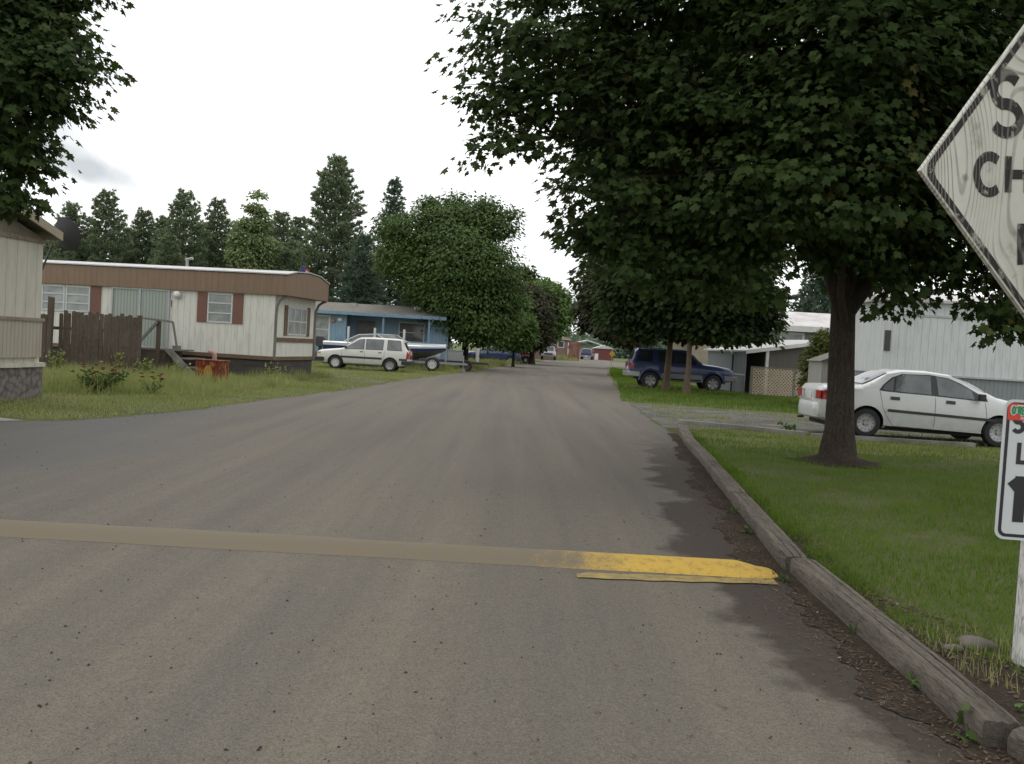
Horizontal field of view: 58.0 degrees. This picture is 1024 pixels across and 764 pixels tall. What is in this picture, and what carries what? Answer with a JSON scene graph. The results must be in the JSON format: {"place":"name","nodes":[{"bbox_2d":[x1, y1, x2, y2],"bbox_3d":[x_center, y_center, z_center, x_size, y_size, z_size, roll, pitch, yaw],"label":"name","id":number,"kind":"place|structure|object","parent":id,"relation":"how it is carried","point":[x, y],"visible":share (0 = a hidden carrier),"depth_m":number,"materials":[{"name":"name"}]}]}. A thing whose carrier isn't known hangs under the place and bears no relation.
{"place":"outdoors","nodes":[
{"label":"outdoors","id":0,"kind":"place"},
{"bbox_2d":[0,358,985,763],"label":"road","id":1,"kind":"structure","parent":0,"point":[282,466],"depth_m":5.18,"materials":[{"name":"asphalt"}]},
{"bbox_2d":[0,519,777,583],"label":"speed bump","id":2,"kind":"object","parent":1,"relation":"on","point":[703,567],"visible":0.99,"depth_m":6.38,"materials":[{"name":"asphalt"}]},
{"bbox_2d":[2,419,954,763],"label":"road pebbles","id":3,"kind":"object","parent":1,"relation":"on","point":[384,599],"visible":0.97,"depth_m":4.44,"materials":[{"name":"stone"}]},
{"bbox_2d":[481,371,603,378],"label":"speed bump","id":4,"kind":"object","parent":1,"relation":"on","point":[542,375],"visible":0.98,"depth_m":48.83,"materials":[{"name":"concrete"}]},
{"bbox_2d":[541,346,557,359],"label":"pickup truck","id":5,"kind":"object","parent":1,"relation":"on","point":[551,352],"visible":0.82,"depth_m":112.96,"materials":[{"name":"silver metal"}]},
{"bbox_2d":[568,341,579,360],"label":"board fence","id":6,"kind":"object","parent":1,"relation":"on","point":[576,345],"visible":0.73,"depth_m":121.89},
{"bbox_2d":[580,348,593,359],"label":"off roader","id":7,"kind":"object","parent":1,"relation":"on","point":[585,352],"visible":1,"depth_m":143.38,"materials":[{"name":"blue paint"}]},
{"bbox_2d":[593,345,613,360],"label":"red shed","id":8,"kind":"structure","parent":1,"relation":"on","point":[601,352],"depth_m":151.89,"materials":[{"name":"paint"}]},
{"bbox_2d":[418,481,910,756],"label":"leaf litter","id":9,"kind":"object","parent":1,"relation":"on","point":[534,751],"visible":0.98,"depth_m":4.18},
{"bbox_2d":[668,433,1021,763],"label":"dirt strip","id":10,"kind":"object","parent":1,"relation":"on","point":[859,642],"visible":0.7,"depth_m":4.91,"materials":[{"name":"soil"}]},
{"bbox_2d":[705,461,745,499],"bbox_3d":[2.513,1.153,11.008,0.183,0.125,2.696,4,2,6],"label":"road edge timber","id":11,"kind":"object","parent":10,"relation":"on","point":[726,482],"visible":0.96,"depth_m":10.69,"materials":[{"name":"wood"}]},
{"bbox_2d":[652,447,1020,763],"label":"leaf litter","id":12,"kind":"object","parent":10,"relation":"on","point":[980,746],"visible":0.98,"depth_m":4.70,"materials":[{"name":"plant"}]},
{"bbox_2d":[667,454,1013,763],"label":"dry twigs","id":13,"kind":"object","parent":10,"relation":"on","point":[841,640],"visible":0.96,"depth_m":4.76,"materials":[{"name":"wood"}]},
{"bbox_2d":[790,558,1021,747],"bbox_3d":[2.006,1.350,5.122,0.178,0.136,2.861,3,2,2],"label":"road edge timber","id":14,"kind":"object","parent":10,"relation":"on","point":[948,689],"visible":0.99,"depth_m":4.48,"materials":[{"name":"wood"}]},
{"bbox_2d":[953,701,977,742],"bbox_3d":[1.871,1.407,3.774,0.165,0.180,0.143,2,3,-36],"label":"weed sprout","id":15,"kind":"object","parent":10,"relation":"on","point":[970,734],"visible":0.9,"depth_m":3.78,"materials":[{"name":"green plant"}]},
{"bbox_2d":[0,0,1003,342],"label":"sky","id":16,"kind":"structure","parent":0,"point":[230,99],"materials":[{"name":"white"}]},
{"bbox_2d":[0,343,1019,660],"bbox_3d":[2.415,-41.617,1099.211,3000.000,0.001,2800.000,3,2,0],"label":"ground","id":17,"kind":"structure","parent":0,"point":[956,539],"depth_m":10.29,"materials":[{"name":"plant"}]},
{"bbox_2d":[0,210,62,399],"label":"mobile home","id":18,"kind":"object","parent":17,"relation":"on","point":[22,241],"visible":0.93,"depth_m":16.96,"materials":[{"name":"beige"}]},
{"bbox_2d":[42,217,84,270],"bbox_3d":[-9.979,-1.747,20.352,0.870,3.732,0.600,3,2,-18],"label":"satellite dish","id":19,"kind":"object","parent":18,"relation":"attached to","point":[70,230],"visible":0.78,"depth_m":20.18,"materials":[{"name":"grey metal"}]},
{"bbox_2d":[39,296,54,367],"bbox_3d":[-13.816,-1.424,26.649,1.150,2.150,0.135,3,2,0],"label":"plank fence","id":20,"kind":"object","parent":17,"relation":"on","point":[47,335],"visible":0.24,"depth_m":26.59,"materials":[{"name":"wood"}]},
{"bbox_2d":[45,348,65,368],"bbox_3d":[-12.845,-0.613,26.018,0.650,0.700,0.463,3,2,-9],"label":"tall weed","id":21,"kind":"object","parent":17,"relation":"on","point":[56,359],"visible":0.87,"depth_m":26.00,"materials":[{"name":"green plant"}]},
{"bbox_2d":[0,0,137,225],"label":"maple tree","id":22,"kind":"object","parent":17,"relation":"on","point":[40,51],"visible":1,"depth_m":12.22,"materials":[{"name":"green plant"}]},
{"bbox_2d":[44,200,94,261],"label":"pine tree","id":23,"kind":"object","parent":17,"relation":"on","point":[71,212],"visible":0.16,"depth_m":83.94,"materials":[{"name":"green plant"}]},
{"bbox_2d":[52,310,142,373],"bbox_3d":[-12.198,-1.161,27.048,2.711,1.780,0.152,3,2,1],"label":"plank fence","id":24,"kind":"object","parent":17,"relation":"on","point":[91,337],"visible":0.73,"depth_m":26.99,"materials":[{"name":"wood"}]},
{"bbox_2d":[69,364,128,390],"bbox_3d":[-8.810,-0.083,19.627,1.321,0.616,1.233,3,2,0],"label":"rose bush","id":25,"kind":"object","parent":17,"relation":"on","point":[111,375],"visible":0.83,"depth_m":19.54,"materials":[{"name":"green plant"}]},
{"bbox_2d":[64,187,142,263],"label":"pine tree","id":26,"kind":"object","parent":17,"relation":"on","point":[106,243],"visible":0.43,"depth_m":83.91,"materials":[{"name":"green plant"}]},
{"bbox_2d":[119,207,160,264],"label":"pine tree","id":27,"kind":"object","parent":17,"relation":"on","point":[144,242],"visible":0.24,"depth_m":87.12,"materials":[{"name":"green plant"}]},
{"bbox_2d":[139,372,163,392],"bbox_3d":[-7.745,0.030,19.953,0.552,0.485,0.575,2,3,-33],"label":"rose bush","id":28,"kind":"object","parent":17,"relation":"on","point":[154,384],"visible":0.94,"depth_m":19.96,"materials":[{"name":"green plant"}]},
{"bbox_2d":[140,214,179,261],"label":"pine tree","id":29,"kind":"object","parent":17,"relation":"on","point":[162,223],"visible":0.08,"depth_m":89.17,"materials":[{"name":"green plant"}]},
{"bbox_2d":[151,233,186,265],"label":"pine tree","id":30,"kind":"object","parent":17,"relation":"on","point":[169,257],"visible":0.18,"depth_m":77.31,"materials":[{"name":"green plant"}]},
{"bbox_2d":[136,316,204,372],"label":"porch steps","id":31,"kind":"structure","parent":17,"relation":"on","point":[167,355],"depth_m":28.36,"materials":[{"name":"wood"}]},
{"bbox_2d":[42,359,303,395],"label":"tall weeds","id":32,"kind":"object","parent":17,"relation":"on","point":[183,381],"visible":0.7,"depth_m":22.62,"materials":[{"name":"plant"}]},
{"bbox_2d":[147,187,211,266],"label":"pine tree","id":33,"kind":"object","parent":17,"relation":"on","point":[182,227],"visible":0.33,"depth_m":82.96,"materials":[{"name":"green plant"}]},
{"bbox_2d":[41,257,329,376],"bbox_3d":[-13.927,-2.474,31.763,14.600,3.829,3.660,4,2,9],"label":"mobile home","id":34,"kind":"object","parent":17,"relation":"on","point":[243,320],"visible":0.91,"depth_m":29.56,"materials":[{"name":"white metal"}]},
{"bbox_2d":[41,284,64,310],"bbox_3d":[-15.000,-2.762,30.241,0.830,0.840,0.050,4,2,9],"label":"window","id":35,"kind":"structure","parent":34,"relation":"in","point":[57,291],"depth_m":30.22,"materials":[{"name":"white glass"}]},
{"bbox_2d":[65,285,90,311],"bbox_3d":[-14.130,-2.706,30.105,0.870,0.840,0.050,4,2,9],"label":"window","id":36,"kind":"structure","parent":34,"relation":"in","point":[77,299],"depth_m":30.09,"materials":[{"name":"white glass"}]},
{"bbox_2d":[110,286,170,347],"bbox_3d":[-11.971,-2.066,29.749,2.040,1.920,0.080,4,2,9],"label":"sliding door","id":37,"kind":"structure","parent":34,"relation":"in","point":[145,302],"depth_m":29.71,"materials":[{"name":"glass"}]},
{"bbox_2d":[207,293,232,323],"bbox_3d":[-9.249,-2.342,29.309,0.850,0.940,0.050,4,2,9],"label":"window","id":38,"kind":"structure","parent":34,"relation":"in","point":[219,305],"depth_m":29.30,"materials":[{"name":"white glass"}]},
{"bbox_2d":[287,307,307,335],"bbox_3d":[-7.150,-2.007,30.784,0.050,0.920,1.600,4,2,9],"label":"window","id":39,"kind":"structure","parent":34,"relation":"in","point":[297,317],"depth_m":30.78,"materials":[{"name":"white glass"}]},
{"bbox_2d":[186,196,233,267],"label":"pine tree","id":40,"kind":"object","parent":17,"relation":"on","point":[215,257],"visible":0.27,"depth_m":86.99,"materials":[{"name":"green plant"}]},
{"bbox_2d":[195,350,229,382],"bbox_3d":[-8.139,-0.416,25.122,0.760,0.916,0.540,4,2,6],"label":"rusty metal box","id":41,"kind":"object","parent":17,"relation":"on","point":[214,365],"visible":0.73,"depth_m":24.89,"materials":[{"name":"metal"}]},
{"bbox_2d":[0,361,488,420],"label":"verge grass","id":42,"kind":"structure","parent":17,"relation":"on","point":[105,399],"depth_m":19.00,"materials":[{"name":"plant"}]},
{"bbox_2d":[223,215,266,269],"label":"poplar tree","id":43,"kind":"object","parent":17,"relation":"on","point":[237,251],"visible":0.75,"depth_m":77.95,"materials":[{"name":"green plant"}]},
{"bbox_2d":[237,188,283,270],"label":"poplar tree","id":44,"kind":"object","parent":17,"relation":"on","point":[268,248],"visible":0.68,"depth_m":79.02,"materials":[{"name":"green plant"}]},
{"bbox_2d":[266,209,297,270],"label":"pine tree","id":45,"kind":"object","parent":17,"relation":"on","point":[279,229],"visible":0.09,"depth_m":85.14,"materials":[{"name":"green plant"}]},
{"bbox_2d":[273,238,305,271],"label":"pine tree","id":46,"kind":"object","parent":17,"relation":"on","point":[290,260],"visible":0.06,"depth_m":79.21,"materials":[{"name":"green plant"}]},
{"bbox_2d":[281,215,309,266],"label":"pine tree","id":47,"kind":"object","parent":17,"relation":"on","point":[299,223],"visible":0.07,"depth_m":87.23,"materials":[{"name":"green plant"}]},
{"bbox_2d":[282,368,333,379],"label":"tall weeds","id":48,"kind":"object","parent":17,"relation":"on","point":[322,373],"visible":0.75,"depth_m":30.46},
{"bbox_2d":[278,151,383,301],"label":"pine tree","id":49,"kind":"object","parent":17,"relation":"on","point":[336,239],"visible":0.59,"depth_m":70.39,"materials":[{"name":"green plant"}]},
{"bbox_2d":[311,371,390,385],"bbox_3d":[-7.150,-0.208,32.783,5.700,0.001,10.500,3,2,0],"label":"dirt patch","id":50,"kind":"object","parent":17,"relation":"on","point":[374,381],"visible":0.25,"depth_m":32.37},
{"bbox_2d":[328,233,394,316],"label":"spruce tree","id":51,"kind":"object","parent":17,"relation":"on","point":[365,282],"visible":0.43,"depth_m":65.18,"materials":[{"name":"plant"}]},
{"bbox_2d":[314,337,414,371],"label":"station wagon","id":52,"kind":"object","parent":17,"relation":"on","point":[388,354],"visible":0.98,"depth_m":41.43,"materials":[{"name":"white paint"}]},
{"bbox_2d":[312,301,449,365],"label":"mobile home","id":53,"kind":"object","parent":17,"relation":"on","point":[335,320],"visible":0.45,"depth_m":52.38,"materials":[{"name":"blue"}]},
{"bbox_2d":[316,315,330,340],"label":"window","id":54,"kind":"structure","parent":53,"relation":"in","point":[323,321],"depth_m":51.75,"materials":[{"name":"glass"}]},
{"bbox_2d":[355,319,375,335],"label":"window","id":55,"kind":"structure","parent":53,"relation":"in","point":[362,326],"depth_m":53.10,"materials":[{"name":"grey glass"}]},
{"bbox_2d":[398,322,424,342],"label":"window","id":56,"kind":"structure","parent":53,"relation":"in","point":[413,331],"depth_m":53.18,"materials":[{"name":"grey glass"}]},
{"bbox_2d":[358,176,407,305],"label":"spruce tree","id":57,"kind":"object","parent":17,"relation":"on","point":[394,190],"visible":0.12,"depth_m":74.16,"materials":[{"name":"plant"}]},
{"bbox_2d":[317,361,465,372],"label":"tall weeds","id":58,"kind":"object","parent":17,"relation":"on","point":[417,366],"visible":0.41,"depth_m":45.62,"materials":[{"name":"plant"}]},
{"bbox_2d":[347,326,467,372],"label":"trailer","id":59,"kind":"object","parent":17,"relation":"on","point":[433,363],"visible":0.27,"depth_m":45.44,"materials":[{"name":"metal"}]},
{"bbox_2d":[315,334,446,358],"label":"motor boat","id":60,"kind":"object","parent":59,"relation":"on","point":[421,350],"visible":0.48,"depth_m":45.92,"materials":[{"name":"white plastic"}]},
{"bbox_2d":[364,188,534,366],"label":"maple tree","id":61,"kind":"object","parent":17,"relation":"on","point":[455,271],"visible":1,"depth_m":52.30,"materials":[{"name":"green plant"}]},
{"bbox_2d":[412,348,487,371],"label":"utility trailer","id":62,"kind":"object","parent":17,"relation":"on","point":[454,356],"visible":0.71,"depth_m":48.68,"materials":[{"name":"grey metal"}]},
{"bbox_2d":[458,356,522,367],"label":"tall weeds","id":63,"kind":"object","parent":17,"relation":"on","point":[494,362],"visible":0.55,"depth_m":66.23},
{"bbox_2d":[468,346,519,361],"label":"parked car","id":64,"kind":"object","parent":17,"relation":"on","point":[498,355],"visible":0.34,"depth_m":75.20,"materials":[{"name":"blue paint"}]},
{"bbox_2d":[481,262,542,345],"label":"broadleaf tree","id":65,"kind":"object","parent":17,"relation":"on","point":[533,274],"visible":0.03,"depth_m":100.82,"materials":[{"name":"plant"}]},
{"bbox_2d":[491,295,539,366],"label":"young tree","id":66,"kind":"object","parent":17,"relation":"on","point":[527,341],"visible":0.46,"depth_m":65.18,"materials":[{"name":"green plant"}]},
{"bbox_2d":[503,280,563,363],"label":"maple tree","id":67,"kind":"object","parent":17,"relation":"on","point":[546,309],"visible":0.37,"depth_m":78.24,"materials":[{"name":"green plant"}]},
{"bbox_2d":[525,276,577,347],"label":"broadleaf tree","id":68,"kind":"object","parent":17,"relation":"on","point":[564,322],"visible":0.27,"depth_m":94.17,"materials":[{"name":"green plant"}]},
{"bbox_2d":[575,340,600,357],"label":"white carport","id":69,"kind":"object","parent":17,"relation":"on","point":[582,346],"visible":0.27,"depth_m":176.74,"materials":[{"name":"paint"}]},
{"bbox_2d":[566,229,654,347],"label":"maple tree","id":70,"kind":"object","parent":17,"relation":"on","point":[587,308],"visible":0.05,"depth_m":57.16,"materials":[{"name":"green plant"}]},
{"bbox_2d":[563,330,666,358],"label":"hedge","id":71,"kind":"object","parent":17,"relation":"on","point":[621,353],"visible":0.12,"depth_m":213.52,"materials":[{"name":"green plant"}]},
{"bbox_2d":[568,269,664,353],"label":"maple tree","id":72,"kind":"object","parent":17,"relation":"on","point":[582,324],"visible":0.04,"depth_m":79.73,"materials":[{"name":"green plant"}]},
{"bbox_2d":[578,167,704,390],"bbox_3d":[6.627,-5.123,39.549,8.137,11.094,10.076,3,2,0],"label":"maple tree","id":73,"kind":"object","parent":17,"relation":"on","point":[629,316],"visible":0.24,"depth_m":37.12,"materials":[{"name":"green plant"}]},
{"bbox_2d":[677,425,694,442],"bbox_3d":[3.197,0.955,17.048,0.192,0.126,2.713,4,2,7],"label":"road edge timber","id":74,"kind":"object","parent":17,"relation":"on","point":[682,430],"visible":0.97,"depth_m":16.92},
{"bbox_2d":[673,342,721,364],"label":"beige home","id":75,"kind":"object","parent":17,"relation":"on","point":[700,354],"depth_m":59.95,"materials":[{"name":"beige"}]},
{"bbox_2d":[684,438,717,466],"bbox_3d":[2.840,1.053,14.026,0.184,0.126,3.255,4,2,5],"label":"road edge timber","id":76,"kind":"object","parent":17,"relation":"on","point":[701,454],"visible":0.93,"depth_m":13.66,"materials":[{"name":"wood"}]},
{"bbox_2d":[623,385,788,396],"bbox_3d":[8.291,0.389,40.377,7.400,0.001,3.700,3,2,0],"label":"dirt patch","id":77,"kind":"object","parent":17,"relation":"on","point":[722,393],"visible":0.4,"depth_m":39.73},
{"bbox_2d":[622,347,736,390],"bbox_3d":[7.253,-0.538,40.143,4.700,1.760,2.040,3,2,0],"label":"off roader","id":78,"kind":"object","parent":77,"relation":"on","point":[644,366],"visible":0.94,"depth_m":39.31,"materials":[{"name":"blue paint"}]},
{"bbox_2d":[636,351,652,361],"bbox_3d":[5.644,-1.112,39.384,0.700,0.460,0.141,3,2,0],"label":"rear quarter window","id":79,"kind":"structure","parent":78,"relation":"in","point":[643,355],"depth_m":39.38,"materials":[{"name":"black glass"}]},
{"bbox_2d":[677,352,696,364],"bbox_3d":[7.520,-0.988,39.379,0.980,0.490,0.131,3,2,0],"label":"front window","id":80,"kind":"structure","parent":78,"relation":"in","point":[681,357],"depth_m":39.37,"materials":[{"name":"black glass"}]},
{"bbox_2d":[623,384,743,393],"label":"tall weeds","id":81,"kind":"object","parent":77,"relation":"on","point":[699,389],"visible":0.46,"depth_m":39.10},
{"bbox_2d":[617,380,799,413],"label":"driveway verge grass","id":82,"kind":"structure","parent":17,"relation":"on","point":[629,394],"depth_m":32.60,"materials":[{"name":"plant"}]},
{"bbox_2d":[423,0,1023,468],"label":"maple tree","id":83,"kind":"object","parent":17,"relation":"on","point":[813,148],"visible":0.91,"depth_m":12.33,"materials":[{"name":"green plant"}]},
{"bbox_2d":[663,235,793,393],"bbox_3d":[8.606,-4.080,37.252,5.938,9.416,7.464,3,2,0],"label":"maple tree","id":84,"kind":"object","parent":17,"relation":"on","point":[725,328],"visible":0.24,"depth_m":35.46,"materials":[{"name":"green plant"}]},
{"bbox_2d":[703,340,828,395],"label":"lean to","id":85,"kind":"object","parent":17,"relation":"on","point":[766,355],"visible":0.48,"depth_m":41.12,"materials":[{"name":"metal"}]},
{"bbox_2d":[749,366,806,396],"bbox_3d":[11.793,0.045,38.896,3.780,1.220,0.080,3,2,-9],"label":"lattice fence","id":86,"kind":"object","parent":17,"relation":"on","point":[753,380],"visible":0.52,"depth_m":38.75,"materials":[{"name":"brown wood"}]},
{"bbox_2d":[733,311,830,345],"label":"mobile home","id":87,"kind":"object","parent":17,"relation":"on","point":[805,325],"visible":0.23,"depth_m":47.36,"materials":[{"name":"grey"}]},
{"bbox_2d":[780,332,804,339],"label":"window","id":88,"kind":"structure","parent":87,"relation":"in","point":[791,335],"depth_m":47.31,"materials":[{"name":"glass"}]},
{"bbox_2d":[787,267,830,313],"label":"spruce tree","id":89,"kind":"object","parent":17,"relation":"on","point":[816,300],"visible":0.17,"depth_m":57.22,"materials":[{"name":"plant"}]},
{"bbox_2d":[793,327,829,396],"bbox_3d":[11.062,-0.431,33.011,1.980,3.086,1.934,3,2,0],"label":"globe shrub","id":90,"kind":"object","parent":17,"relation":"on","point":[820,344],"visible":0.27,"depth_m":32.85,"materials":[{"name":"green plant"}]},
{"bbox_2d":[808,352,828,382],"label":"garden shed","id":91,"kind":"structure","parent":17,"relation":"on","point":[818,370],"depth_m":30.48,"materials":[{"name":"grey"}]},
{"bbox_2d":[687,429,1020,669],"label":"lawn grass","id":92,"kind":"structure","parent":17,"relation":"on","point":[923,515],"depth_m":8.83,"materials":[{"name":"plant"}]},
{"bbox_2d":[746,493,1023,726],"bbox_3d":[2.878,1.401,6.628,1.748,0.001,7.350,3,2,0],"label":"dirt bed","id":93,"kind":"object","parent":17,"relation":"on","point":[1007,701],"visible":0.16,"depth_m":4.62,"materials":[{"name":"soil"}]},
{"bbox_2d":[730,492,806,570],"bbox_3d":[2.192,1.246,8.105,0.178,0.130,3.007,4,2,6],"label":"road edge timber","id":94,"kind":"object","parent":93,"relation":"on","point":[783,549],"visible":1,"depth_m":7.57,"materials":[{"name":"wood"}]},
{"bbox_2d":[899,619,1023,692],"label":"edge weeds","id":95,"kind":"object","parent":93,"relation":"on","point":[1005,642],"visible":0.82,"depth_m":4.91,"materials":[{"name":"plant"}]},
{"bbox_2d":[811,433,975,447],"bbox_3d":[7.645,1.169,18.562,3.207,0.095,0.101,3,2,4],"label":"driveway edging","id":96,"kind":"object","parent":17,"relation":"on","point":[887,439],"visible":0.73,"depth_m":18.50,"materials":[{"name":"concrete"}]},
{"bbox_2d":[855,291,1023,400],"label":"mobile home","id":97,"kind":"object","parent":17,"relation":"on","point":[930,341],"visible":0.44,"depth_m":24.93,"materials":[{"name":"white"}]},
{"bbox_2d":[957,635,997,649],"bbox_3d":[2.540,1.417,5.059,0.211,0.049,0.174,3,2,0],"label":"rock","id":98,"kind":"object","parent":17,"relation":"on","point":[973,639],"visible":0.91,"depth_m":5.00,"materials":[{"name":"stone"}]},
{"bbox_2d":[994,399,1023,666],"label":"speed limit sign","id":99,"kind":"object","parent":17,"relation":"on","point":[1009,520],"visible":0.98,"depth_m":4.71,"materials":[{"name":"metal"}]},
{"bbox_2d":[917,25,1023,317],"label":"children warning sign","id":100,"kind":"object","parent":99,"relation":"attached to","point":[970,170],"visible":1,"depth_m":4.30,"materials":[{"name":"white wood"}]},
{"bbox_2d":[1007,726,1023,763],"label":"road edge timber","id":101,"kind":"object","parent":17,"relation":"on","point":[1015,744],"visible":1,"depth_m":3.59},
{"bbox_2d":[535,336,570,358],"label":"house","id":102,"kind":"structure","parent":0,"point":[561,347],"depth_m":123.89,"materials":[{"name":"beige"}]},
{"bbox_2d":[609,367,691,384],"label":"verge grass","id":103,"kind":"structure","parent":0,"point":[618,372],"depth_m":52.13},
{"bbox_2d":[628,402,983,442],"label":"gravel driveway","id":104,"kind":"structure","parent":0,"point":[665,424],"depth_m":22.32,"materials":[{"name":"gravel"}]},
{"bbox_2d":[678,419,807,435],"bbox_3d":[4.872,0.966,19.633,2.825,0.095,0.256,5,3,33],"label":"driveway edging","id":105,"kind":"object","parent":104,"relation":"on","point":[752,428],"visible":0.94,"depth_m":19.62,"materials":[{"name":"concrete"}]},
{"bbox_2d":[647,401,986,445],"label":"driveway weeds","id":106,"kind":"object","parent":104,"relation":"on","point":[791,415],"visible":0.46,"depth_m":22.73,"materials":[{"name":"plant"}]},
{"bbox_2d":[797,369,1006,446],"bbox_3d":[8.631,0.479,19.735,4.750,1.452,2.019,4,2,1],"label":"sedan","id":107,"kind":"object","parent":104,"relation":"on","point":[914,401],"visible":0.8,"depth_m":18.91,"materials":[{"name":"white paint"}]},
{"bbox_2d":[690,427,1000,461],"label":"dry lawn grass","id":108,"kind":"structure","parent":0,"point":[916,448],"depth_m":17.23,"materials":[{"name":"plant"}]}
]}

